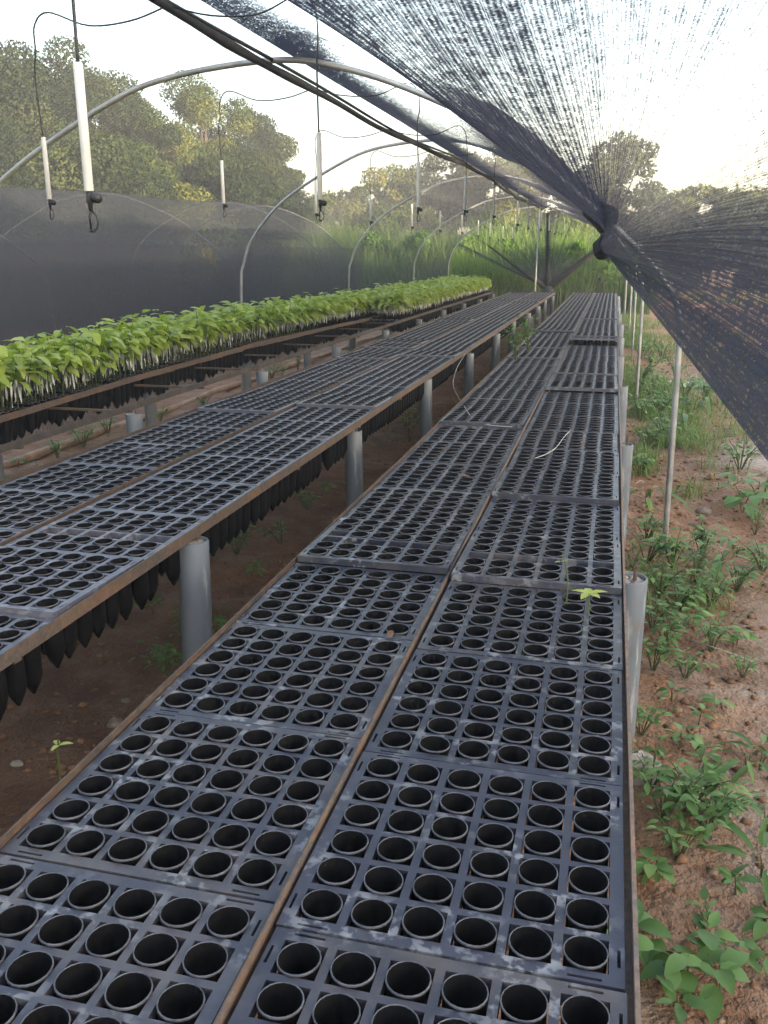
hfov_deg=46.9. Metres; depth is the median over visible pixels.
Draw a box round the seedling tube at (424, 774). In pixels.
[406,763,439,838]
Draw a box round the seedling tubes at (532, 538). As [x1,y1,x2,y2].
[0,292,615,986]
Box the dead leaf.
[387,630,393,636]
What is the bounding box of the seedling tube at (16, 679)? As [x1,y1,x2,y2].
[0,629,26,705]
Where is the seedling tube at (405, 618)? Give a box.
[392,613,415,623]
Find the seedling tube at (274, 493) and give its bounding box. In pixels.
[264,467,277,510]
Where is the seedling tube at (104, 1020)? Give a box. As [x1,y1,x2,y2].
[83,1016,121,1023]
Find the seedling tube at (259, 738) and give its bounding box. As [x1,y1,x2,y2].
[242,729,272,748]
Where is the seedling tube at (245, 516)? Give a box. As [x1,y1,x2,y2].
[235,485,249,532]
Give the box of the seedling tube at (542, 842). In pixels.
[523,829,561,913]
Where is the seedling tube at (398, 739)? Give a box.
[381,730,411,771]
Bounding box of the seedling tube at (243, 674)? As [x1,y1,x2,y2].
[225,667,251,681]
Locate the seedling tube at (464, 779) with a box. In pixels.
[447,769,480,845]
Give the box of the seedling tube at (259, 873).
[237,858,276,922]
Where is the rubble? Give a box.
[0,362,488,774]
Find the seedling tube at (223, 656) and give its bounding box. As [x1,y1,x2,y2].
[208,650,233,663]
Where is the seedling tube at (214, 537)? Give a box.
[202,505,218,556]
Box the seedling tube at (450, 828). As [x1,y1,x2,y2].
[431,816,467,908]
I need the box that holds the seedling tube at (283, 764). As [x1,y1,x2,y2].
[263,754,295,774]
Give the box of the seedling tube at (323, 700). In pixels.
[306,692,333,708]
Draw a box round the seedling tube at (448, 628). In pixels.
[436,623,459,635]
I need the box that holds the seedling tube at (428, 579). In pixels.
[416,575,436,583]
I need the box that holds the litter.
[628,390,767,1023]
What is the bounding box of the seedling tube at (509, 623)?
[498,618,521,629]
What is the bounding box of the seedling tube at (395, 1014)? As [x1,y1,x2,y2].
[371,1004,419,1023]
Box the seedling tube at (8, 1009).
[0,993,17,1023]
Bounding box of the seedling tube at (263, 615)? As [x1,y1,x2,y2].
[250,609,272,620]
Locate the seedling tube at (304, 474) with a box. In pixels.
[295,449,307,489]
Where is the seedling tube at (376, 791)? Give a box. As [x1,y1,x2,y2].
[356,780,389,831]
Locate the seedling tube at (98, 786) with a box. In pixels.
[77,775,112,797]
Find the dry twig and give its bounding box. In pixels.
[690,640,751,661]
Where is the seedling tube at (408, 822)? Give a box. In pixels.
[387,810,423,836]
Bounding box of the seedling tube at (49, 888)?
[26,872,68,904]
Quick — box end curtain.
[458,208,596,315]
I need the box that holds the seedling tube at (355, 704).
[339,696,367,713]
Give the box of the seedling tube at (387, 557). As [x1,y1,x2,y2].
[377,553,396,570]
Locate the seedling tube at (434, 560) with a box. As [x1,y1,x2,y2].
[424,557,443,574]
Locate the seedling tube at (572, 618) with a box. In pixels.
[559,613,582,623]
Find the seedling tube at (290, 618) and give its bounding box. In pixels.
[276,613,298,623]
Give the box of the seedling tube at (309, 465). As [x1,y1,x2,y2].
[300,446,311,485]
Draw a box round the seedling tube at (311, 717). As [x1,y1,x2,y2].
[295,709,323,726]
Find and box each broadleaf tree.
[0,34,117,308]
[0,44,55,304]
[0,126,190,319]
[56,64,152,155]
[67,137,218,314]
[108,100,206,175]
[154,147,306,306]
[158,70,258,172]
[203,107,312,235]
[284,165,320,242]
[307,186,369,233]
[343,205,443,245]
[352,163,421,222]
[392,164,453,238]
[422,147,489,236]
[458,151,519,229]
[465,189,542,241]
[503,163,556,219]
[520,200,599,246]
[552,166,597,200]
[587,130,667,240]
[635,186,698,247]
[671,183,739,283]
[709,184,767,273]
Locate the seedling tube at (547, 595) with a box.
[535,591,557,600]
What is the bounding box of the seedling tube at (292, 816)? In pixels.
[272,804,307,830]
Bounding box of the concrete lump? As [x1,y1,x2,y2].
[632,750,660,785]
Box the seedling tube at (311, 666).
[297,660,322,673]
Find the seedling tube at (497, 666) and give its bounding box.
[484,660,510,723]
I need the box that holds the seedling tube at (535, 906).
[514,890,555,924]
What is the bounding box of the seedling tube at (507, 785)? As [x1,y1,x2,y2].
[489,775,522,815]
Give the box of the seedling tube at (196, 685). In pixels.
[180,677,207,692]
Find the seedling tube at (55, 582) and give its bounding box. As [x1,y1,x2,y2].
[41,578,63,587]
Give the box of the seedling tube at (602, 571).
[592,567,613,576]
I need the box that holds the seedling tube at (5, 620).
[0,615,10,626]
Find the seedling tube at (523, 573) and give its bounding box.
[512,570,533,587]
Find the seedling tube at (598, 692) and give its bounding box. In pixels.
[583,685,611,701]
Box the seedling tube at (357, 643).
[345,637,369,650]
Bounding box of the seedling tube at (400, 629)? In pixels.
[386,623,409,635]
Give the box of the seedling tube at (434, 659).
[420,653,446,666]
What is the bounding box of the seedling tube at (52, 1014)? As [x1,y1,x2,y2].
[20,1004,70,1023]
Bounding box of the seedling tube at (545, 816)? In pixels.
[527,804,563,829]
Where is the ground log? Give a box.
[3,331,391,468]
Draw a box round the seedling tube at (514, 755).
[497,745,529,792]
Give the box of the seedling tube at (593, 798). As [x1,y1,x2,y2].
[575,787,610,810]
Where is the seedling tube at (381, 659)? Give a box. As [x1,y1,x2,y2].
[367,653,392,666]
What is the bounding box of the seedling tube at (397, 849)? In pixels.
[377,836,414,935]
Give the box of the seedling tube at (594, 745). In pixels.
[578,735,610,755]
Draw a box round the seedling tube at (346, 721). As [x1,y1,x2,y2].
[329,713,358,731]
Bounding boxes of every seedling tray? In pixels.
[0,463,152,495]
[0,489,96,531]
[0,530,21,541]
[0,546,143,618]
[0,613,53,653]
[0,710,359,903]
[0,854,273,1023]
[4,508,207,559]
[60,442,199,468]
[84,479,256,517]
[116,425,237,446]
[145,455,296,485]
[146,623,411,738]
[160,411,270,428]
[195,436,326,459]
[197,398,297,413]
[228,926,626,1023]
[232,388,319,399]
[235,420,351,439]
[236,563,445,640]
[257,380,336,390]
[268,406,372,423]
[276,751,624,992]
[280,372,356,381]
[296,394,391,409]
[297,518,470,573]
[301,365,371,373]
[320,359,386,366]
[323,385,405,396]
[335,353,399,359]
[340,377,419,387]
[343,487,487,526]
[354,348,409,353]
[358,369,432,378]
[364,343,419,348]
[364,649,622,785]
[370,319,398,320]
[374,362,443,370]
[375,339,428,343]
[375,462,501,493]
[389,357,452,363]
[397,332,443,336]
[400,351,461,357]
[401,441,513,467]
[414,347,467,351]
[417,581,622,670]
[420,342,475,347]
[423,425,522,445]
[431,338,481,342]
[434,318,473,321]
[438,409,530,427]
[439,334,487,338]
[447,331,492,334]
[451,531,621,594]
[453,328,497,331]
[455,399,536,412]
[460,325,502,328]
[466,323,506,325]
[466,388,542,400]
[475,497,619,541]
[477,379,547,389]
[486,371,551,380]
[491,468,618,504]
[495,365,555,373]
[500,358,558,365]
[507,353,561,359]
[508,448,618,479]
[511,301,540,302]
[516,430,616,452]
[517,348,564,353]
[518,343,567,348]
[523,339,568,343]
[527,415,617,436]
[528,336,570,340]
[530,332,572,336]
[534,402,617,417]
[535,328,574,331]
[540,391,617,404]
[546,381,617,391]
[551,374,616,382]
[555,366,617,376]
[559,360,616,367]
[562,355,617,362]
[564,350,616,355]
[567,345,616,350]
[570,338,617,340]
[571,337,616,343]
[574,333,616,337]
[577,327,616,330]
[582,317,616,319]
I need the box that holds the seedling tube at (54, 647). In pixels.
[35,598,64,667]
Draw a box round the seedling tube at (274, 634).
[261,629,284,640]
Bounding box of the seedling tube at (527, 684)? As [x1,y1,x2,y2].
[513,677,540,721]
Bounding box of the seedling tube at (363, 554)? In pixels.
[354,551,372,568]
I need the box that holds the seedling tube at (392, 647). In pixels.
[374,641,398,653]
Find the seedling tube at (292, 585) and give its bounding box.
[279,581,300,590]
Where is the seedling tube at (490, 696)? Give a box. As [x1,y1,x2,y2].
[475,688,502,704]
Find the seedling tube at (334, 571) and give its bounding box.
[320,567,339,575]
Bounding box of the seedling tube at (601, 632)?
[588,626,612,638]
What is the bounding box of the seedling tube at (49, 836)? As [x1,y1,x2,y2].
[26,823,65,850]
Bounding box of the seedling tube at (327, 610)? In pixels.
[312,605,334,615]
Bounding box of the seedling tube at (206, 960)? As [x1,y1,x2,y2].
[182,941,227,1002]
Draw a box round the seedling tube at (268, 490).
[257,471,270,515]
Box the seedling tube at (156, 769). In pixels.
[136,759,169,780]
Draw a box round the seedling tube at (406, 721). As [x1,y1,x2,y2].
[390,713,419,730]
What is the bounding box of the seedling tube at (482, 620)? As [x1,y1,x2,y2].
[470,615,492,626]
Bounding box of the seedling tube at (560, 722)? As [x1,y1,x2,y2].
[543,713,572,731]
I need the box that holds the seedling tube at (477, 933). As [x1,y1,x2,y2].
[453,917,496,1006]
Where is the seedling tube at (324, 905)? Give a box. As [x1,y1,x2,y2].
[301,889,342,984]
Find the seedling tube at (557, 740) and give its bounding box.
[540,731,571,799]
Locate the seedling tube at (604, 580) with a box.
[592,576,613,594]
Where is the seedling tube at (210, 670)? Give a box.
[194,663,220,677]
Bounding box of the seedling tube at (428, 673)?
[414,666,440,681]
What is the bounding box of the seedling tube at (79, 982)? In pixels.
[53,961,104,1023]
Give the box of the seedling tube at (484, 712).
[470,704,498,736]
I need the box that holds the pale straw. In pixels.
[535,430,570,458]
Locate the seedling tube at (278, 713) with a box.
[261,705,289,722]
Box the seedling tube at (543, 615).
[530,610,553,632]
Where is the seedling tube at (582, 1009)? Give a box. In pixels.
[560,994,609,1023]
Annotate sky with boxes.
[0,0,767,250]
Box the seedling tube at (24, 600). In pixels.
[8,595,31,605]
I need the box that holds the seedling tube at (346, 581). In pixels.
[336,577,356,586]
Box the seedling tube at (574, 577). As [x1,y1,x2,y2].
[564,573,586,592]
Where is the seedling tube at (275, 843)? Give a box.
[254,830,291,874]
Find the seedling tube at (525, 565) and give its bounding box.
[515,562,534,570]
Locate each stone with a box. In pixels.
[10,760,23,766]
[107,717,122,728]
[121,698,129,702]
[695,507,711,514]
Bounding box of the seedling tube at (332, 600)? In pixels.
[320,595,342,605]
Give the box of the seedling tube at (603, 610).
[589,605,612,624]
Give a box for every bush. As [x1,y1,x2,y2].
[358,231,401,259]
[403,230,435,271]
[438,234,487,255]
[493,237,524,278]
[555,239,600,291]
[583,257,628,299]
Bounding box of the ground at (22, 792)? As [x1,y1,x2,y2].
[0,270,767,1023]
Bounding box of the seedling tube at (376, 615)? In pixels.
[365,610,387,621]
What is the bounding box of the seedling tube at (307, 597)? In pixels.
[295,593,316,602]
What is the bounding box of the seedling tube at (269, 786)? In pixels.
[248,775,281,825]
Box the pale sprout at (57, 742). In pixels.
[51,739,72,780]
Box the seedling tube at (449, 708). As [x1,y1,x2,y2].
[433,700,462,756]
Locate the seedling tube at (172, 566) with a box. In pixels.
[160,529,179,585]
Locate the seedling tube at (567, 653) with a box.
[555,647,580,697]
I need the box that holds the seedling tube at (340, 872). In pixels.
[317,857,355,926]
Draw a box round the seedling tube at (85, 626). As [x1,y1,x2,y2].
[67,580,92,647]
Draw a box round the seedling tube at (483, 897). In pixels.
[462,881,503,943]
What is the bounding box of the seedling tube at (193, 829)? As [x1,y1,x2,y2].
[172,816,209,876]
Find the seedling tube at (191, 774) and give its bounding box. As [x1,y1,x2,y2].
[172,763,205,786]
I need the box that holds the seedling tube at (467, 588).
[455,584,476,592]
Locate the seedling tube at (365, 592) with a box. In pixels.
[353,588,374,597]
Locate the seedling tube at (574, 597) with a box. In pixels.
[563,593,585,613]
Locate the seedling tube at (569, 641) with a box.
[556,635,581,647]
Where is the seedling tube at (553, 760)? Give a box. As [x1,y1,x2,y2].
[536,750,569,771]
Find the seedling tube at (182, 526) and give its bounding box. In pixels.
[170,523,187,529]
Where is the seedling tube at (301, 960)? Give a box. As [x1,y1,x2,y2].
[276,942,321,1004]
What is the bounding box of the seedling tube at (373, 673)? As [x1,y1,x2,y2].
[358,667,384,681]
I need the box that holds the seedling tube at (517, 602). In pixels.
[505,597,527,607]
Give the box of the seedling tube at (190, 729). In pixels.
[172,721,203,738]
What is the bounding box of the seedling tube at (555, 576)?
[539,572,559,590]
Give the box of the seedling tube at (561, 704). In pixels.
[546,696,574,764]
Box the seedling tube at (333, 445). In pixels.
[325,430,335,466]
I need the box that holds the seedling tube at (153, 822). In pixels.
[132,809,168,836]
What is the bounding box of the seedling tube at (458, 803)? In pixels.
[440,792,474,836]
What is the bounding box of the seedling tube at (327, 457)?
[320,433,331,470]
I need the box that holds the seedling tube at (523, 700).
[509,693,537,726]
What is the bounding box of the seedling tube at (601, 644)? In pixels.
[588,639,613,651]
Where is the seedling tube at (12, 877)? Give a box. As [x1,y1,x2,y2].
[0,864,25,895]
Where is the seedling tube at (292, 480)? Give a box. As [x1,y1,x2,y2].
[284,455,296,496]
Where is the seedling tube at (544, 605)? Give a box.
[533,600,555,620]
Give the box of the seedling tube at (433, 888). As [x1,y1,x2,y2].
[412,873,452,926]
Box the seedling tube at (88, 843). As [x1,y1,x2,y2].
[65,830,110,895]
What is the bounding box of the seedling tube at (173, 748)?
[155,738,187,758]
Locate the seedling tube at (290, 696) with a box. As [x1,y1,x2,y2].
[274,688,301,704]
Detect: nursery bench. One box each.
[0,291,494,480]
[0,291,555,671]
[0,292,647,1023]
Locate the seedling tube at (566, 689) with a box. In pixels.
[548,681,575,711]
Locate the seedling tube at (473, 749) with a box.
[457,740,488,784]
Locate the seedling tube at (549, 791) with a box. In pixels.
[532,781,565,826]
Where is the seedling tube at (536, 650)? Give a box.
[523,644,547,657]
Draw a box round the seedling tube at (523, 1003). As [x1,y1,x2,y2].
[500,983,547,1023]
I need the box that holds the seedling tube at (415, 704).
[399,696,427,713]
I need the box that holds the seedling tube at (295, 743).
[277,734,308,753]
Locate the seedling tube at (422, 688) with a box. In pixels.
[406,680,433,732]
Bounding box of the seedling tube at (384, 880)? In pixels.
[363,866,403,918]
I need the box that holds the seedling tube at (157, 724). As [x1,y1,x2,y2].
[140,716,170,734]
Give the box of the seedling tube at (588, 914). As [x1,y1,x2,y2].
[565,898,608,933]
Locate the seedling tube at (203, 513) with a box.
[193,510,209,549]
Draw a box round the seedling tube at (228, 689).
[211,682,238,696]
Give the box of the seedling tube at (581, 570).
[567,566,586,574]
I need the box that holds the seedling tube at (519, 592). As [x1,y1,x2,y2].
[508,588,529,597]
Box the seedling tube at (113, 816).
[92,804,129,895]
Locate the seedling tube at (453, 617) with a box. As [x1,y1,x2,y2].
[441,612,463,623]
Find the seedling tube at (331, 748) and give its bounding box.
[313,739,344,758]
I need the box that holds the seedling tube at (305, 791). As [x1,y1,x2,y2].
[286,780,320,804]
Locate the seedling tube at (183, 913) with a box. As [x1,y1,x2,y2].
[159,897,202,974]
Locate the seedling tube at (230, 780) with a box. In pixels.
[210,769,243,792]
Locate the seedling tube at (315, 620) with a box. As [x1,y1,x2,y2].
[303,615,325,626]
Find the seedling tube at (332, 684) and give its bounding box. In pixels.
[317,677,344,692]
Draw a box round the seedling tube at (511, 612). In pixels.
[502,607,524,618]
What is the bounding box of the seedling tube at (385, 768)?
[366,758,398,805]
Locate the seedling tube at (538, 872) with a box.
[518,858,557,952]
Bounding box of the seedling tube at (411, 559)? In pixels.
[400,555,419,572]
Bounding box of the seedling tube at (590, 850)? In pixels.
[570,836,609,865]
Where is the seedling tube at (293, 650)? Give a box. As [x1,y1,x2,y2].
[278,644,302,656]
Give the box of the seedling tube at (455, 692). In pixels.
[440,684,467,700]
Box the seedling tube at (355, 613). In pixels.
[339,608,361,618]
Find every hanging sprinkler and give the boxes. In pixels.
[33,8,161,219]
[71,0,101,232]
[173,0,326,221]
[218,90,306,217]
[314,130,381,223]
[318,82,422,221]
[369,150,425,229]
[387,125,467,220]
[411,163,457,233]
[433,149,495,222]
[439,174,479,235]
[461,185,497,237]
[465,161,519,230]
[477,194,509,239]
[485,172,529,233]
[500,185,542,234]
[516,195,550,235]
[524,199,555,233]
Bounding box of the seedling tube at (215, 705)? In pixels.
[196,697,224,713]
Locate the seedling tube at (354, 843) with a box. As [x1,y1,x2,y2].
[331,830,368,891]
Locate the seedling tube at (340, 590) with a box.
[329,586,349,595]
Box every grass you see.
[6,322,533,485]
[138,204,652,314]
[620,310,767,624]
[637,296,753,410]
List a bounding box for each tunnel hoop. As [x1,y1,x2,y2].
[0,57,681,542]
[240,139,643,401]
[347,175,636,358]
[413,195,631,327]
[448,206,626,313]
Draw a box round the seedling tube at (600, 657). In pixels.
[586,651,612,664]
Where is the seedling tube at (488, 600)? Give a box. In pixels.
[477,595,499,605]
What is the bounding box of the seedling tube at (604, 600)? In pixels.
[591,595,612,605]
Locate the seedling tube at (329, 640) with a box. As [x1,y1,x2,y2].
[316,635,340,647]
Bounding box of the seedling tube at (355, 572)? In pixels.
[343,568,363,577]
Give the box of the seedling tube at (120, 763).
[99,753,132,774]
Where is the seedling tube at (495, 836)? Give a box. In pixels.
[476,823,513,868]
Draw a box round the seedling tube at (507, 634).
[495,629,518,652]
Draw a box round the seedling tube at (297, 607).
[285,603,307,612]
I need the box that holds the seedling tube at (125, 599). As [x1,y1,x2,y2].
[109,557,132,619]
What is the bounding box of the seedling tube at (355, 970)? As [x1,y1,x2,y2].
[330,951,375,1019]
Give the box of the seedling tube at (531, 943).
[508,925,552,962]
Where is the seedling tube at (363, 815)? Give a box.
[344,803,379,859]
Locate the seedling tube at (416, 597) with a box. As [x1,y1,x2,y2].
[405,593,426,602]
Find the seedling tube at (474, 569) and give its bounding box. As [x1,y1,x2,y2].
[461,565,481,583]
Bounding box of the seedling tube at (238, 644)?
[221,638,245,650]
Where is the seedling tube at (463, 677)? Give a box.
[446,670,473,718]
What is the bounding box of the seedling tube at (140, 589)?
[127,549,148,609]
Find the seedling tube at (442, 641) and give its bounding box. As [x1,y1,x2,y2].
[429,635,453,647]
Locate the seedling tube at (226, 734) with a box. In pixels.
[207,725,237,743]
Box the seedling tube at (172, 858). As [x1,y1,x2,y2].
[149,843,188,925]
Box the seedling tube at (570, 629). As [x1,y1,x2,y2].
[557,623,581,635]
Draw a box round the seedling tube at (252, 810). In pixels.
[231,797,266,823]
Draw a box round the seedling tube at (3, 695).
[0,643,7,719]
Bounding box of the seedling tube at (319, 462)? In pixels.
[309,440,321,477]
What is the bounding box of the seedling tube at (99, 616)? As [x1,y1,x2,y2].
[82,572,105,637]
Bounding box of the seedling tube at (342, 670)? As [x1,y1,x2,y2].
[327,663,353,677]
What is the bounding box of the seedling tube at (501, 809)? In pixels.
[483,798,518,850]
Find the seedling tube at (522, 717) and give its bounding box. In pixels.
[505,709,534,743]
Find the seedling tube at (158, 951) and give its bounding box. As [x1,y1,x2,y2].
[133,932,178,1019]
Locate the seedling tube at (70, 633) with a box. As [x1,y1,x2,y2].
[52,589,77,658]
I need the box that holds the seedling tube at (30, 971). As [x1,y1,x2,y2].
[5,950,55,1013]
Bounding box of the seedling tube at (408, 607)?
[398,602,420,613]
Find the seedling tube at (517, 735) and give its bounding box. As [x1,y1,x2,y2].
[501,727,531,745]
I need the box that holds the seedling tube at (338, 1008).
[312,992,360,1023]
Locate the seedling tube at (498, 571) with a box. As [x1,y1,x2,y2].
[486,567,506,585]
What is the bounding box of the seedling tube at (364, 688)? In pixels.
[349,681,376,696]
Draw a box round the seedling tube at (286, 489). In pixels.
[275,460,289,502]
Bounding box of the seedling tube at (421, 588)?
[410,584,431,593]
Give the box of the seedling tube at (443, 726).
[427,717,456,787]
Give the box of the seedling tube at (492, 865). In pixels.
[470,851,508,908]
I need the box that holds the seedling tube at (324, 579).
[312,574,332,583]
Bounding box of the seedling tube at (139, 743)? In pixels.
[120,734,152,753]
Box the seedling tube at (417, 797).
[397,786,431,867]
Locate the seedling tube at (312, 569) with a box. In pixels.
[296,565,316,573]
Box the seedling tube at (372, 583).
[361,579,381,588]
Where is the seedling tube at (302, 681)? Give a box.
[285,674,312,688]
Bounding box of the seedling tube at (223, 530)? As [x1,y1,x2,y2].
[211,499,227,549]
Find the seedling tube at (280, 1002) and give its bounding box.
[256,982,303,1023]
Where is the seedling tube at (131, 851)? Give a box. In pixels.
[108,837,146,865]
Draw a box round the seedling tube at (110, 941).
[85,922,133,1008]
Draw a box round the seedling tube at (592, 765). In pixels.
[577,755,610,777]
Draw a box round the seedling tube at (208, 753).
[190,743,221,764]
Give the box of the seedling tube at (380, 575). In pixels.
[368,571,387,579]
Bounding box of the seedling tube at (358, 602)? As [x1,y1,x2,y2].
[346,597,368,607]
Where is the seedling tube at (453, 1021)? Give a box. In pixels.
[437,1018,470,1023]
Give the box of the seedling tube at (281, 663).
[266,656,292,670]
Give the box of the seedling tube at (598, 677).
[584,671,611,685]
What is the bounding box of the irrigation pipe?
[165,0,539,206]
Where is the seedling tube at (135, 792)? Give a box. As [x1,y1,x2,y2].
[114,781,149,804]
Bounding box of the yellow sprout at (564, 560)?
[556,556,567,602]
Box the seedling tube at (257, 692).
[241,685,269,700]
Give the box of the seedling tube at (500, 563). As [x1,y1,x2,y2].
[490,559,509,585]
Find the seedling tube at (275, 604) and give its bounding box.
[260,599,282,610]
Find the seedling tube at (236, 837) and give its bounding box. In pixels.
[212,824,249,884]
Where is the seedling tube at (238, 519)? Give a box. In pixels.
[227,490,241,537]
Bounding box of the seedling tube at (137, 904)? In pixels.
[113,888,155,964]
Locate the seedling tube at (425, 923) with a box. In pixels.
[402,905,444,985]
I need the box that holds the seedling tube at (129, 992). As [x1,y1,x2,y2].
[104,971,152,1015]
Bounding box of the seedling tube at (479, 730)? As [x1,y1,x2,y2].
[463,722,493,793]
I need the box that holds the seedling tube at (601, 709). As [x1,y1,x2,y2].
[582,701,611,718]
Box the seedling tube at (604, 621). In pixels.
[589,616,613,626]
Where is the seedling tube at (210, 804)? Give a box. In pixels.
[190,792,225,816]
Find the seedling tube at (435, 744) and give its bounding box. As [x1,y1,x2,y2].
[419,735,449,811]
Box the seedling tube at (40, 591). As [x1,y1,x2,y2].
[25,586,48,654]
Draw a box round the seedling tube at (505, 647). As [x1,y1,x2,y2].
[490,641,515,689]
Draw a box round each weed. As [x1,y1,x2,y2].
[8,457,28,467]
[44,437,66,457]
[67,422,101,446]
[97,416,116,432]
[129,634,182,675]
[134,596,165,613]
[157,403,173,421]
[169,599,181,645]
[173,606,231,632]
[195,395,210,405]
[223,525,259,554]
[245,559,270,575]
[256,516,287,543]
[263,362,285,377]
[274,360,289,377]
[292,486,321,509]
[294,356,303,370]
[316,482,337,493]
[398,404,418,441]
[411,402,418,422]
[503,316,535,361]
[512,310,545,352]
[607,898,672,976]
[626,422,669,449]
[627,368,662,396]
[627,525,686,563]
[628,339,660,357]
[628,393,656,421]
[628,505,675,538]
[629,359,660,378]
[629,486,694,512]
[632,448,661,473]
[632,735,683,789]
[633,762,721,822]
[636,699,680,735]
[636,847,674,884]
[638,934,725,996]
[639,386,682,412]
[639,552,688,596]
[641,632,682,670]
[642,411,692,437]
[642,526,704,567]
[644,349,674,367]
[644,409,707,432]
[644,600,704,647]
[645,592,697,627]
[645,803,731,855]
[646,386,687,405]
[647,339,675,357]
[655,681,687,701]
[656,975,713,1023]
[657,741,751,803]
[658,642,718,678]
[662,356,692,374]
[662,607,714,627]
[663,571,718,610]
[664,770,762,835]
[665,722,700,749]
[672,373,703,396]
[676,561,749,603]
[677,514,729,553]
[677,535,764,577]
[678,393,722,414]
[678,725,722,761]
[681,929,749,1023]
[683,390,697,413]
[684,533,715,582]
[684,887,722,920]
[688,703,718,724]
[689,611,743,651]
[690,911,739,949]
[693,378,713,400]
[694,810,767,906]
[699,693,734,709]
[699,766,761,819]
[703,741,767,785]
[706,620,760,645]
[707,534,767,558]
[712,560,767,591]
[715,435,762,469]
[715,866,761,895]
[715,934,767,974]
[717,474,767,518]
[719,472,767,504]
[719,647,767,677]
[720,730,767,784]
[724,788,767,845]
[730,539,767,571]
[742,906,767,941]
[743,500,767,534]
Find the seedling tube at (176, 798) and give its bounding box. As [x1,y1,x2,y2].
[154,786,189,810]
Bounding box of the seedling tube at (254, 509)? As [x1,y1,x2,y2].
[244,479,259,524]
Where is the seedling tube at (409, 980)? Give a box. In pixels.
[385,961,431,1003]
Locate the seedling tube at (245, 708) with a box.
[228,700,257,717]
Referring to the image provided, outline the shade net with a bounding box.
[0,0,767,460]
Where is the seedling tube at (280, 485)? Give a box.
[269,463,282,506]
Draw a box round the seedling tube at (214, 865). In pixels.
[193,851,232,934]
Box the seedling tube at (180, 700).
[164,692,192,709]
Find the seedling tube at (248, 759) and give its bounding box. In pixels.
[226,749,258,794]
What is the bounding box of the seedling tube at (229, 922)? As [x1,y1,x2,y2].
[206,906,249,960]
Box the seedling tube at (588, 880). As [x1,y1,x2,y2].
[568,865,608,897]
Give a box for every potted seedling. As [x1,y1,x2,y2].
[0,345,26,443]
[0,354,14,387]
[0,363,9,444]
[0,367,18,408]
[1,337,31,395]
[1,358,38,440]
[1,362,41,437]
[2,346,40,428]
[3,350,40,406]
[4,365,19,405]
[5,359,41,431]
[7,341,50,392]
[7,344,36,397]
[8,342,39,395]
[8,348,59,433]
[12,347,42,401]
[13,346,60,423]
[13,351,44,398]
[13,351,57,428]
[14,337,43,391]
[21,340,71,426]
[25,332,56,386]
[25,349,60,396]
[26,352,58,424]
[30,336,55,383]
[31,355,63,424]
[33,362,58,400]
[33,362,59,420]
[34,340,77,386]
[34,345,61,423]
[37,333,68,384]
[37,356,70,396]
[39,336,66,388]
[39,341,70,390]
[45,344,73,416]
[46,348,84,393]
[49,330,77,385]
[52,326,90,378]
[54,349,86,420]
[55,349,93,420]
[58,338,92,413]
[58,346,92,390]
[59,346,94,419]
[60,342,100,411]
[60,346,80,416]
[68,325,96,375]
[69,339,87,383]
[70,335,85,382]
[71,339,92,385]
[72,344,102,407]
[73,348,101,412]
[77,328,112,414]
[81,322,126,402]
[84,329,128,407]
[84,330,126,408]
[84,335,107,384]
[87,328,115,377]
[92,352,113,405]
[93,325,118,408]
[98,347,115,378]
[99,319,135,368]
[99,353,117,398]
[106,335,128,377]
[108,332,139,405]
[108,346,131,376]
[112,336,137,375]
[114,342,144,403]
[116,318,156,396]
[116,328,153,398]
[118,329,147,400]
[121,337,142,397]
[123,332,159,373]
[123,340,149,370]
[125,329,151,392]
[126,335,155,393]
[127,318,156,363]
[133,331,164,394]
[133,332,163,369]
[135,348,142,391]
[136,320,171,395]
[143,322,164,366]
[144,309,174,358]
[146,332,169,392]
[149,318,186,393]
[154,323,177,364]
[155,326,181,363]
[157,326,180,383]
[162,332,180,389]
[164,323,195,385]
[166,321,196,358]
[167,333,191,382]
[168,314,191,379]
[168,334,184,361]
[169,326,196,381]
[169,338,188,380]
[170,320,193,381]
[171,319,187,358]
[173,309,211,381]
[180,311,217,382]
[180,319,204,381]
[183,330,204,379]
[184,314,214,356]
[187,312,202,353]
[198,326,217,373]
[199,316,222,377]
[203,321,226,376]
[205,313,230,350]
[205,324,227,352]
[206,315,221,354]
[212,319,226,373]
[214,311,240,372]
[214,311,247,366]
[214,319,229,371]
[215,308,230,346]
[217,318,241,348]
[219,316,235,367]
[219,326,243,365]
[220,317,232,370]
[221,300,249,366]
[221,325,240,366]
[224,307,246,344]
[224,310,251,367]
[225,312,248,367]
[232,317,248,361]
[236,311,255,366]
[239,313,255,362]
[242,312,266,364]
[243,303,263,362]
[244,307,264,360]
[247,316,264,358]
[247,320,256,359]
[249,302,274,360]
[249,314,269,356]
[252,311,269,358]
[254,306,273,341]
[255,305,280,338]
[256,314,275,359]
[258,309,277,358]
[259,303,278,358]
[264,323,273,354]
[265,304,285,354]
[266,304,285,357]
[267,305,284,357]
[269,311,276,354]
[274,309,286,354]
[275,300,304,352]
[275,310,291,353]
[278,312,294,351]
[279,305,296,353]
[281,300,302,354]
[284,306,297,350]
[289,304,303,350]
[293,308,304,347]
[298,303,308,347]
[298,309,309,346]
[298,310,313,345]
[301,298,323,348]
[305,305,317,345]
[307,302,325,343]
[309,306,322,343]
[311,302,327,346]
[317,303,328,343]
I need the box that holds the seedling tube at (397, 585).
[386,581,406,590]
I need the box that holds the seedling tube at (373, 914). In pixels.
[351,898,392,995]
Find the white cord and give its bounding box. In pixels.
[453,355,511,426]
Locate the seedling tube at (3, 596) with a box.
[0,593,6,601]
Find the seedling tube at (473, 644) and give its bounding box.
[460,638,485,650]
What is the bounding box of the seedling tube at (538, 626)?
[528,621,551,644]

